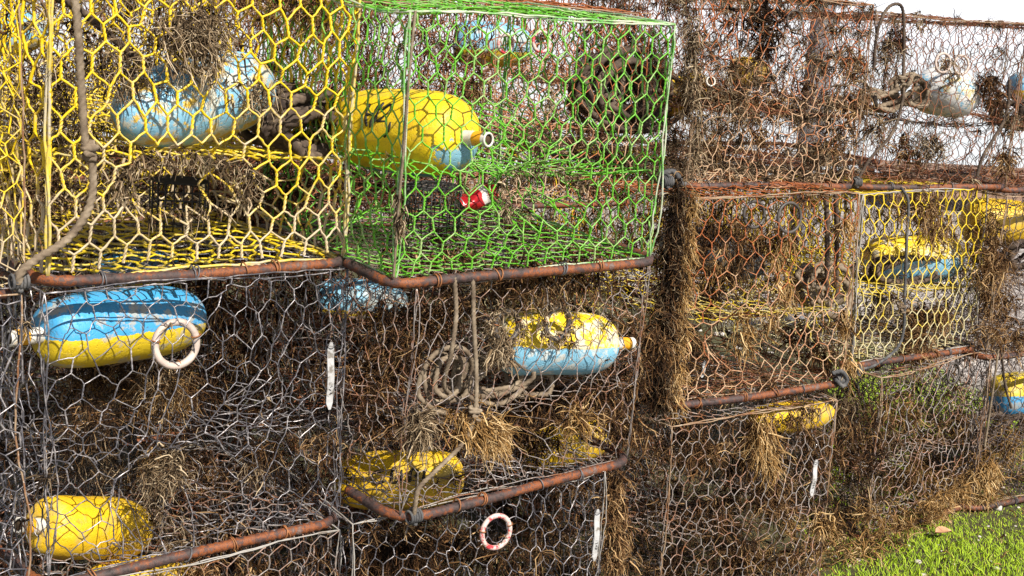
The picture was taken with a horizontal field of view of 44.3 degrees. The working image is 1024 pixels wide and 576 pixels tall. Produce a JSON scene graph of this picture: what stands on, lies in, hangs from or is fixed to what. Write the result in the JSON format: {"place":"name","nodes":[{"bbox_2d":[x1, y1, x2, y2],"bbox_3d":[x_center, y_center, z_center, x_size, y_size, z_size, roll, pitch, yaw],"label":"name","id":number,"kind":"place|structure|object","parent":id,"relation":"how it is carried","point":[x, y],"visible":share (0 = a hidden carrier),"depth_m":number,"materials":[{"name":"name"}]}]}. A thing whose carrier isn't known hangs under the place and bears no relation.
{"place":"outdoors","nodes":[
{"label":"outdoors","id":0,"kind":"place"},
{"bbox_2d":[0,143,1023,575],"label":"ground","id":1,"kind":"structure","parent":0,"point":[990,515],"depth_m":4.46,"materials":[{"name":"plant"}]},
{"bbox_2d":[0,381,220,575],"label":"crab pot","id":2,"kind":"object","parent":1,"relation":"on","point":[41,490],"visible":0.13,"depth_m":3.13,"materials":[{"name":"metal"}]},
{"bbox_2d":[0,156,98,396],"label":"crab pot","id":3,"kind":"object","parent":2,"relation":"on","point":[50,296],"visible":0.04,"depth_m":3.54,"materials":[{"name":"metal"}]},
{"bbox_2d":[0,0,108,186],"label":"crab pot","id":4,"kind":"object","parent":3,"relation":"on","point":[73,54],"visible":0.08,"depth_m":3.54,"materials":[{"name":"metal"}]},
{"bbox_2d":[0,160,224,467],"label":"crab pot","id":5,"kind":"object","parent":2,"relation":"on","point":[200,283],"visible":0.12,"depth_m":3.08,"materials":[{"name":"grey metal"}]},
{"bbox_2d":[0,0,233,241],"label":"crab pot","id":6,"kind":"object","parent":5,"relation":"on","point":[101,181],"visible":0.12,"depth_m":3.03,"materials":[{"name":"yellow metal"}]},
{"bbox_2d":[0,11,47,56],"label":"float buoy","id":7,"kind":"object","parent":6,"relation":"in","point":[35,41],"visible":0.28,"depth_m":2.99,"materials":[{"name":"blue paint"}]},
{"bbox_2d":[92,249,179,288],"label":"float buoy","id":8,"kind":"object","parent":5,"relation":"in","point":[149,263],"visible":0.09,"depth_m":3.04,"materials":[{"name":"blue paint"}]},
{"bbox_2d":[0,443,343,575],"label":"crab pot","id":9,"kind":"object","parent":1,"relation":"on","point":[204,565],"visible":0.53,"depth_m":2.67,"materials":[{"name":"metal"}]},
{"bbox_2d":[0,283,43,575],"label":"crab pot","id":10,"kind":"object","parent":9,"relation":"on","point":[5,455],"visible":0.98,"depth_m":2.22,"materials":[{"name":"metal"}]},
{"bbox_2d":[0,0,28,298],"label":"crab pot","id":11,"kind":"object","parent":10,"relation":"on","point":[4,275],"visible":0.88,"depth_m":2.15,"materials":[{"name":"yellow metal"}]},
{"bbox_2d":[91,555,191,575],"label":"float buoy","id":12,"kind":"object","parent":9,"relation":"in","point":[174,571],"visible":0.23,"depth_m":2.56,"materials":[{"name":"yellow paint"}]},
{"bbox_2d":[0,221,358,575],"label":"crab pot","id":13,"kind":"object","parent":9,"relation":"on","point":[158,393],"visible":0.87,"depth_m":2.55,"materials":[{"name":"metal"}]},
{"bbox_2d":[12,495,152,559],"bbox_3d":[-0.847,0.470,2.474,0.129,0.126,0.334,9,-7,26],"label":"float buoy","id":14,"kind":"object","parent":13,"relation":"in","point":[83,516],"visible":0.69,"depth_m":2.42,"materials":[{"name":"yellow paint"}]},
{"bbox_2d":[4,285,206,367],"bbox_3d":[-0.767,0.074,2.400,0.143,0.143,0.423,9,10,36],"label":"float buoy","id":15,"kind":"object","parent":13,"relation":"in","point":[102,338],"visible":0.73,"depth_m":2.34,"materials":[{"name":"blue paint"}]},
{"bbox_2d":[0,0,367,292],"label":"crab pot","id":16,"kind":"object","parent":13,"relation":"on","point":[199,30],"visible":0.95,"depth_m":2.32,"materials":[{"name":"yellow metal"}]},
{"bbox_2d":[54,0,279,88],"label":"rope","id":17,"kind":"object","parent":16,"relation":"hanging from","point":[85,13],"visible":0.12,"depth_m":2.25,"materials":[{"name":"fabric"}]},
{"bbox_2d":[110,51,275,147],"bbox_3d":[-0.614,-0.361,2.428,0.165,0.165,0.398,-10,12,31],"label":"float buoy","id":18,"kind":"object","parent":16,"relation":"in","point":[131,129],"visible":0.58,"depth_m":2.33,"materials":[{"name":"blue paint"}]},
{"bbox_2d":[153,64,338,162],"bbox_3d":[-0.522,-0.360,2.575,0.257,0.192,0.525,11,14,31],"label":"rope coil","id":19,"kind":"object","parent":16,"relation":"in","point":[269,129],"visible":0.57,"depth_m":2.60,"materials":[{"name":"beige fabric"}]},
{"bbox_2d":[161,339,474,575],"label":"crab pot","id":20,"kind":"object","parent":1,"relation":"on","point":[350,508],"visible":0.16,"depth_m":3.42,"materials":[{"name":"metal"}]},
{"bbox_2d":[38,138,326,362],"bbox_3d":[-1.000,-0.142,3.879,0.774,0.700,0.798,-7,16,-40],"label":"crab pot","id":21,"kind":"object","parent":20,"relation":"on","point":[118,159],"visible":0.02,"depth_m":3.80,"materials":[{"name":"metal"}]},
{"bbox_2d":[87,0,388,195],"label":"crab pot","id":22,"kind":"object","parent":21,"relation":"on","point":[286,54],"visible":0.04,"depth_m":3.75,"materials":[{"name":"metal"}]},
{"bbox_2d":[131,155,473,439],"bbox_3d":[-0.588,-0.022,3.416,0.770,0.714,0.782,-7,16,-40],"label":"crab pot","id":23,"kind":"object","parent":20,"relation":"on","point":[316,277],"visible":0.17,"depth_m":3.26,"materials":[{"name":"metal"}]},
{"bbox_2d":[170,0,503,241],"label":"crab pot","id":24,"kind":"object","parent":23,"relation":"on","point":[242,3],"visible":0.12,"depth_m":3.16,"materials":[{"name":"metal"}]},
{"bbox_2d":[315,278,407,323],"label":"float buoy","id":25,"kind":"object","parent":23,"relation":"in","point":[363,298],"visible":0.28,"depth_m":3.34,"materials":[{"name":"blue paint"}]},
{"bbox_2d":[235,398,642,575],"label":"crab pot","id":26,"kind":"object","parent":1,"relation":"on","point":[397,550],"visible":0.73,"depth_m":2.92,"materials":[{"name":"metal"}]},
{"bbox_2d":[241,205,702,525],"bbox_3d":[-0.072,0.148,2.969,0.956,0.629,0.778,-6,18,-40],"label":"crab pot","id":27,"kind":"object","parent":26,"relation":"on","point":[476,430],"visible":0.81,"depth_m":2.77,"materials":[{"name":"metal"}]},
{"bbox_2d":[336,449,463,509],"bbox_3d":[-0.253,0.436,2.859,0.291,0.136,0.140,-3,11,11],"label":"float buoy","id":28,"kind":"object","parent":27,"relation":"in","point":[387,456],"visible":0.56,"depth_m":2.81,"materials":[{"name":"yellow paint"}]},
{"bbox_2d":[262,0,675,288],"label":"crab pot","id":29,"kind":"object","parent":27,"relation":"on","point":[640,259],"visible":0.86,"depth_m":2.65,"materials":[{"name":"green metal"}]},
{"bbox_2d":[331,89,493,176],"bbox_3d":[-0.198,-0.318,2.580,0.405,0.177,0.180,11,14,40],"label":"float buoy","id":30,"kind":"object","parent":29,"relation":"in","point":[473,135],"visible":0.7,"depth_m":2.50,"materials":[{"name":"yellow paint"}]},
{"bbox_2d":[441,277,458,397],"bbox_3d":[-0.124,0.106,2.555,0.031,0.282,0.109,3,12,0],"label":"rope","id":31,"kind":"object","parent":29,"relation":"hanging from","point":[446,390],"visible":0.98,"depth_m":2.51,"materials":[{"name":"fabric"}]},
{"bbox_2d":[456,183,497,213],"bbox_3d":[-0.081,-0.203,2.853,0.096,0.046,0.060,-25,47,-24],"label":"drink can","id":32,"kind":"object","parent":29,"relation":"in","point":[477,200],"visible":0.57,"depth_m":2.84,"materials":[{"name":"red paint"}]},
{"bbox_2d":[415,344,558,415],"bbox_3d":[-0.056,0.181,2.713,0.102,0.181,0.451,14,16,43],"label":"rope coil","id":33,"kind":"object","parent":27,"relation":"in","point":[465,388],"visible":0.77,"depth_m":2.63,"materials":[{"name":"beige fabric"}]},
{"bbox_2d":[490,310,636,375],"bbox_3d":[0.128,0.123,2.851,0.371,0.148,0.149,2,11,-32],"label":"float buoy","id":34,"kind":"object","parent":27,"relation":"in","point":[608,348],"visible":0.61,"depth_m":2.78,"materials":[{"name":"yellow paint"}]},
{"bbox_2d":[343,261,587,460],"bbox_3d":[-0.215,0.275,4.743,0.770,0.718,0.791,-4,14,-32],"label":"crab pot","id":35,"kind":"object","parent":1,"relation":"on","point":[372,339],"visible":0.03,"depth_m":4.65,"materials":[{"name":"metal"}]},
{"bbox_2d":[379,119,616,296],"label":"crab pot","id":36,"kind":"object","parent":35,"relation":"on","point":[545,218],"visible":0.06,"depth_m":4.74,"materials":[{"name":"metal"}]},
{"bbox_2d":[415,0,628,139],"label":"crab pot","id":37,"kind":"object","parent":36,"relation":"on","point":[548,61],"visible":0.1,"depth_m":4.92,"materials":[{"name":"metal"}]},
{"bbox_2d":[417,301,703,537],"bbox_3d":[0.136,0.423,4.205,0.790,0.694,0.804,-4,14,-32],"label":"crab pot","id":38,"kind":"object","parent":1,"relation":"on","point":[498,504],"visible":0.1,"depth_m":4.07,"materials":[{"name":"metal"}]},
{"bbox_2d":[455,139,714,347],"bbox_3d":[0.229,-0.165,4.220,0.793,0.695,0.780,-3,14,-29],"label":"crab pot","id":39,"kind":"object","parent":38,"relation":"on","point":[618,238],"visible":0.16,"depth_m":4.13,"materials":[{"name":"yellow metal"}]},
{"bbox_2d":[350,0,652,211],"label":"crab pot","id":40,"kind":"object","parent":39,"relation":"on","point":[539,205],"visible":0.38,"depth_m":3.56,"materials":[{"name":"metal"}]},
{"bbox_2d":[453,20,533,66],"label":"float buoy","id":41,"kind":"object","parent":40,"relation":"in","point":[522,37],"visible":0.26,"depth_m":3.43,"materials":[{"name":"blue paint"}]},
{"bbox_2d":[485,0,740,165],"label":"crab pot","id":42,"kind":"object","parent":39,"relation":"on","point":[548,71],"visible":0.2,"depth_m":4.33,"materials":[{"name":"metal"}]},
{"bbox_2d":[524,349,861,575],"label":"crab pot","id":43,"kind":"object","parent":1,"relation":"on","point":[765,458],"visible":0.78,"depth_m":3.51,"materials":[{"name":"metal"}]},
{"bbox_2d":[521,420,611,469],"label":"float buoy","id":44,"kind":"object","parent":43,"relation":"in","point":[584,449],"visible":0.18,"depth_m":3.31,"materials":[{"name":"yellow paint"}]},
{"bbox_2d":[543,160,865,432],"bbox_3d":[0.552,-0.034,3.673,0.854,0.696,0.734,-4,13,-29],"label":"crab pot","id":45,"kind":"object","parent":43,"relation":"on","point":[675,282],"visible":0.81,"depth_m":3.48,"materials":[{"name":"metal"}]},
{"bbox_2d":[659,225,766,279],"bbox_3d":[0.623,-0.106,3.846,0.393,0.134,0.134,13,5,-31],"label":"float buoy","id":46,"kind":"object","parent":45,"relation":"in","point":[752,276],"visible":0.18,"depth_m":3.80,"materials":[{"name":"paint"}]},
{"bbox_2d":[563,0,890,198],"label":"crab pot","id":47,"kind":"object","parent":45,"relation":"on","point":[714,100],"visible":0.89,"depth_m":3.66,"materials":[{"name":"metal"}]},
{"bbox_2d":[566,46,681,134],"bbox_3d":[0.359,-0.580,3.710,0.514,0.265,0.222,-6,15,-37],"label":"rope coil","id":48,"kind":"object","parent":47,"relation":"in","point":[599,75],"visible":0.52,"depth_m":3.60,"materials":[{"name":"brown fabric"}]},
{"bbox_2d":[657,76,691,115],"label":"float buoy","id":49,"kind":"object","parent":47,"relation":"in","point":[672,111],"visible":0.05,"depth_m":3.82,"materials":[{"name":"yellow paint"}]},
{"bbox_2d":[676,73,715,99],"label":"float buoy","id":50,"kind":"object","parent":47,"relation":"in","point":[708,83],"visible":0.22,"depth_m":3.48,"materials":[{"name":"yellow paint"}]},
{"bbox_2d":[794,261,853,319],"bbox_3d":[0.908,0.004,3.721,0.255,0.175,0.142,-8,17,-44],"label":"rope coil","id":51,"kind":"object","parent":45,"relation":"in","point":[807,278],"visible":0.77,"depth_m":3.69,"materials":[{"name":"beige fabric"}]},
{"bbox_2d":[746,400,834,433],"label":"float buoy","id":52,"kind":"object","parent":43,"relation":"in","point":[824,419],"visible":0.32,"depth_m":3.67,"materials":[{"name":"yellow paint"}]},
{"bbox_2d":[779,4,835,328],"bbox_3d":[1.579,-1.401,6.379,0.128,3.400,0.128,3,12,0],"label":"post","id":53,"kind":"object","parent":1,"relation":"on","point":[802,316],"visible":0.09,"depth_m":6.44,"materials":[{"name":"brown wood"}]},
{"bbox_2d":[698,267,1023,575],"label":"pebbles","id":54,"kind":"object","parent":1,"relation":"on","point":[979,536],"visible":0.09,"depth_m":6.31,"materials":[{"name":"stone"}]},
{"bbox_2d":[725,313,1013,575],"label":"crab pot","id":55,"kind":"object","parent":1,"relation":"on","point":[864,504],"visible":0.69,"depth_m":4.13,"materials":[{"name":"metal"}]},
{"bbox_2d":[608,146,850,330],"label":"crab pot","id":56,"kind":"object","parent":55,"relation":"on","point":[714,216],"visible":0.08,"depth_m":4.76,"materials":[{"name":"metal"}]},
{"bbox_2d":[671,7,901,164],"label":"crab pot","id":57,"kind":"object","parent":56,"relation":"on","point":[857,157],"visible":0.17,"depth_m":4.82,"materials":[{"name":"metal"}]},
{"bbox_2d":[728,57,768,86],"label":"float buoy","id":58,"kind":"object","parent":57,"relation":"in","point":[749,73],"visible":0.1,"depth_m":4.62,"materials":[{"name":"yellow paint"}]},
{"bbox_2d":[710,164,1019,382],"bbox_3d":[1.188,-0.076,4.338,0.864,0.717,0.821,-5,12,-33],"label":"crab pot","id":59,"kind":"object","parent":55,"relation":"on","point":[915,338],"visible":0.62,"depth_m":4.15,"materials":[{"name":"yellow metal"}]},
{"bbox_2d":[747,2,1023,197],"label":"crab pot","id":60,"kind":"object","parent":59,"relation":"on","point":[988,83],"visible":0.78,"depth_m":4.10,"materials":[{"name":"metal"}]},
{"bbox_2d":[856,72,931,113],"bbox_3d":[1.256,-0.639,4.113,0.264,0.140,0.124,-1,13,-18],"label":"rope coil","id":61,"kind":"object","parent":60,"relation":"in","point":[895,87],"visible":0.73,"depth_m":4.10,"materials":[{"name":"beige fabric"}]},
{"bbox_2d":[913,67,980,117],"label":"float buoy","id":62,"kind":"object","parent":60,"relation":"in","point":[965,104],"visible":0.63,"depth_m":4.14,"materials":[{"name":"white paint"}]},
{"bbox_2d":[850,254,943,286],"bbox_3d":[1.313,-0.060,4.263,0.406,0.115,0.149,-5,15,-35],"label":"rope coil","id":63,"kind":"object","parent":59,"relation":"in","point":[878,270],"visible":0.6,"depth_m":4.21,"materials":[{"name":"fabric"}]},
{"bbox_2d":[863,234,965,283],"bbox_3d":[1.396,-0.099,4.356,0.348,0.172,0.172,-3,7,-6],"label":"float buoy","id":64,"kind":"object","parent":59,"relation":"in","point":[931,265],"visible":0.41,"depth_m":4.29,"materials":[{"name":"yellow paint"}]},
{"bbox_2d":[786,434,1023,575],"bbox_3d":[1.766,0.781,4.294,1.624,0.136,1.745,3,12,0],"label":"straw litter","id":65,"kind":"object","parent":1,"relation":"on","point":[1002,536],"visible":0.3,"depth_m":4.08,"materials":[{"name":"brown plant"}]},
{"bbox_2d":[795,348,1023,575],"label":"grass","id":66,"kind":"structure","parent":1,"relation":"on","point":[960,544],"depth_m":3.98,"materials":[{"name":"green plant"}]},
{"bbox_2d":[836,306,1023,515],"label":"crab pot","id":67,"kind":"object","parent":1,"relation":"on","point":[1008,449],"visible":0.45,"depth_m":4.39,"materials":[{"name":"brown metal"}]},
{"bbox_2d":[851,159,1023,372],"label":"crab pot","id":68,"kind":"object","parent":67,"relation":"on","point":[994,334],"visible":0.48,"depth_m":4.26,"materials":[{"name":"yellow wire"},{"name":"iron"}]},
{"bbox_2d":[875,18,1023,193],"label":"crab pot","id":69,"kind":"object","parent":68,"relation":"on","point":[1012,189],"visible":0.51,"depth_m":4.49,"materials":[{"name":"metal"}]},
{"bbox_2d":[989,93,1023,130],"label":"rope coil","id":70,"kind":"object","parent":69,"relation":"in","point":[1021,109],"visible":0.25,"depth_m":4.43,"materials":[{"name":"brown fabric"}]},
{"bbox_2d":[1005,72,1023,99],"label":"float buoy","id":71,"kind":"object","parent":69,"relation":"in","point":[1013,81],"visible":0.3,"depth_m":4.55,"materials":[{"name":"blue paint"}]},
{"bbox_2d":[960,198,1023,245],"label":"float buoy","id":72,"kind":"object","parent":68,"relation":"in","point":[1010,215],"visible":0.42,"depth_m":4.45,"materials":[{"name":"yellow paint"}]},
{"bbox_2d":[970,237,1023,271],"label":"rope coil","id":73,"kind":"object","parent":68,"relation":"in","point":[1013,248],"visible":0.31,"depth_m":4.45,"materials":[{"name":"fabric"}]},
{"bbox_2d":[946,409,973,436],"bbox_3d":[1.725,0.520,4.742,0.147,0.112,0.139,-7,15,-39],"label":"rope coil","id":74,"kind":"object","parent":67,"relation":"in","point":[952,418],"visible":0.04,"depth_m":4.75,"materials":[{"name":"brown fabric"}]},
{"bbox_2d":[959,405,1023,448],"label":"rope coil","id":75,"kind":"object","parent":67,"relation":"in","point":[1007,421],"visible":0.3,"depth_m":4.61,"materials":[{"name":"brown fabric"}]},
{"bbox_2d":[982,371,1023,414],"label":"float buoy","id":76,"kind":"object","parent":67,"relation":"in","point":[1015,394],"visible":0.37,"depth_m":4.64,"materials":[{"name":"blue paint"}]},
{"bbox_2d":[857,159,1023,208],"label":"wooden landing","id":77,"kind":"object","parent":1,"relation":"on","point":[965,193],"visible":0.06,"depth_m":12.18,"materials":[{"name":"brown wood"}]},
{"bbox_2d":[935,526,951,533],"bbox_3d":[1.388,0.781,4.042,0.075,0.017,0.033,3,22,-29],"label":"dry leaf","id":78,"kind":"object","parent":1,"relation":"on","point":[940,529],"visible":1,"depth_m":4.04,"materials":[{"name":"beige plant"}]},
{"bbox_2d":[0,0,1023,184],"bbox_3d":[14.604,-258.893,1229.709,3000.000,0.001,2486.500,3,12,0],"label":"water","id":79,"kind":"structure","parent":0,"point":[965,140],"depth_m":54.07,"materials":[{"name":"grey liquid"}]},
{"bbox_2d":[235,0,1023,49],"label":"sky","id":80,"kind":"structure","parent":0,"point":[1012,10],"materials":[{"name":"white"}]}
]}

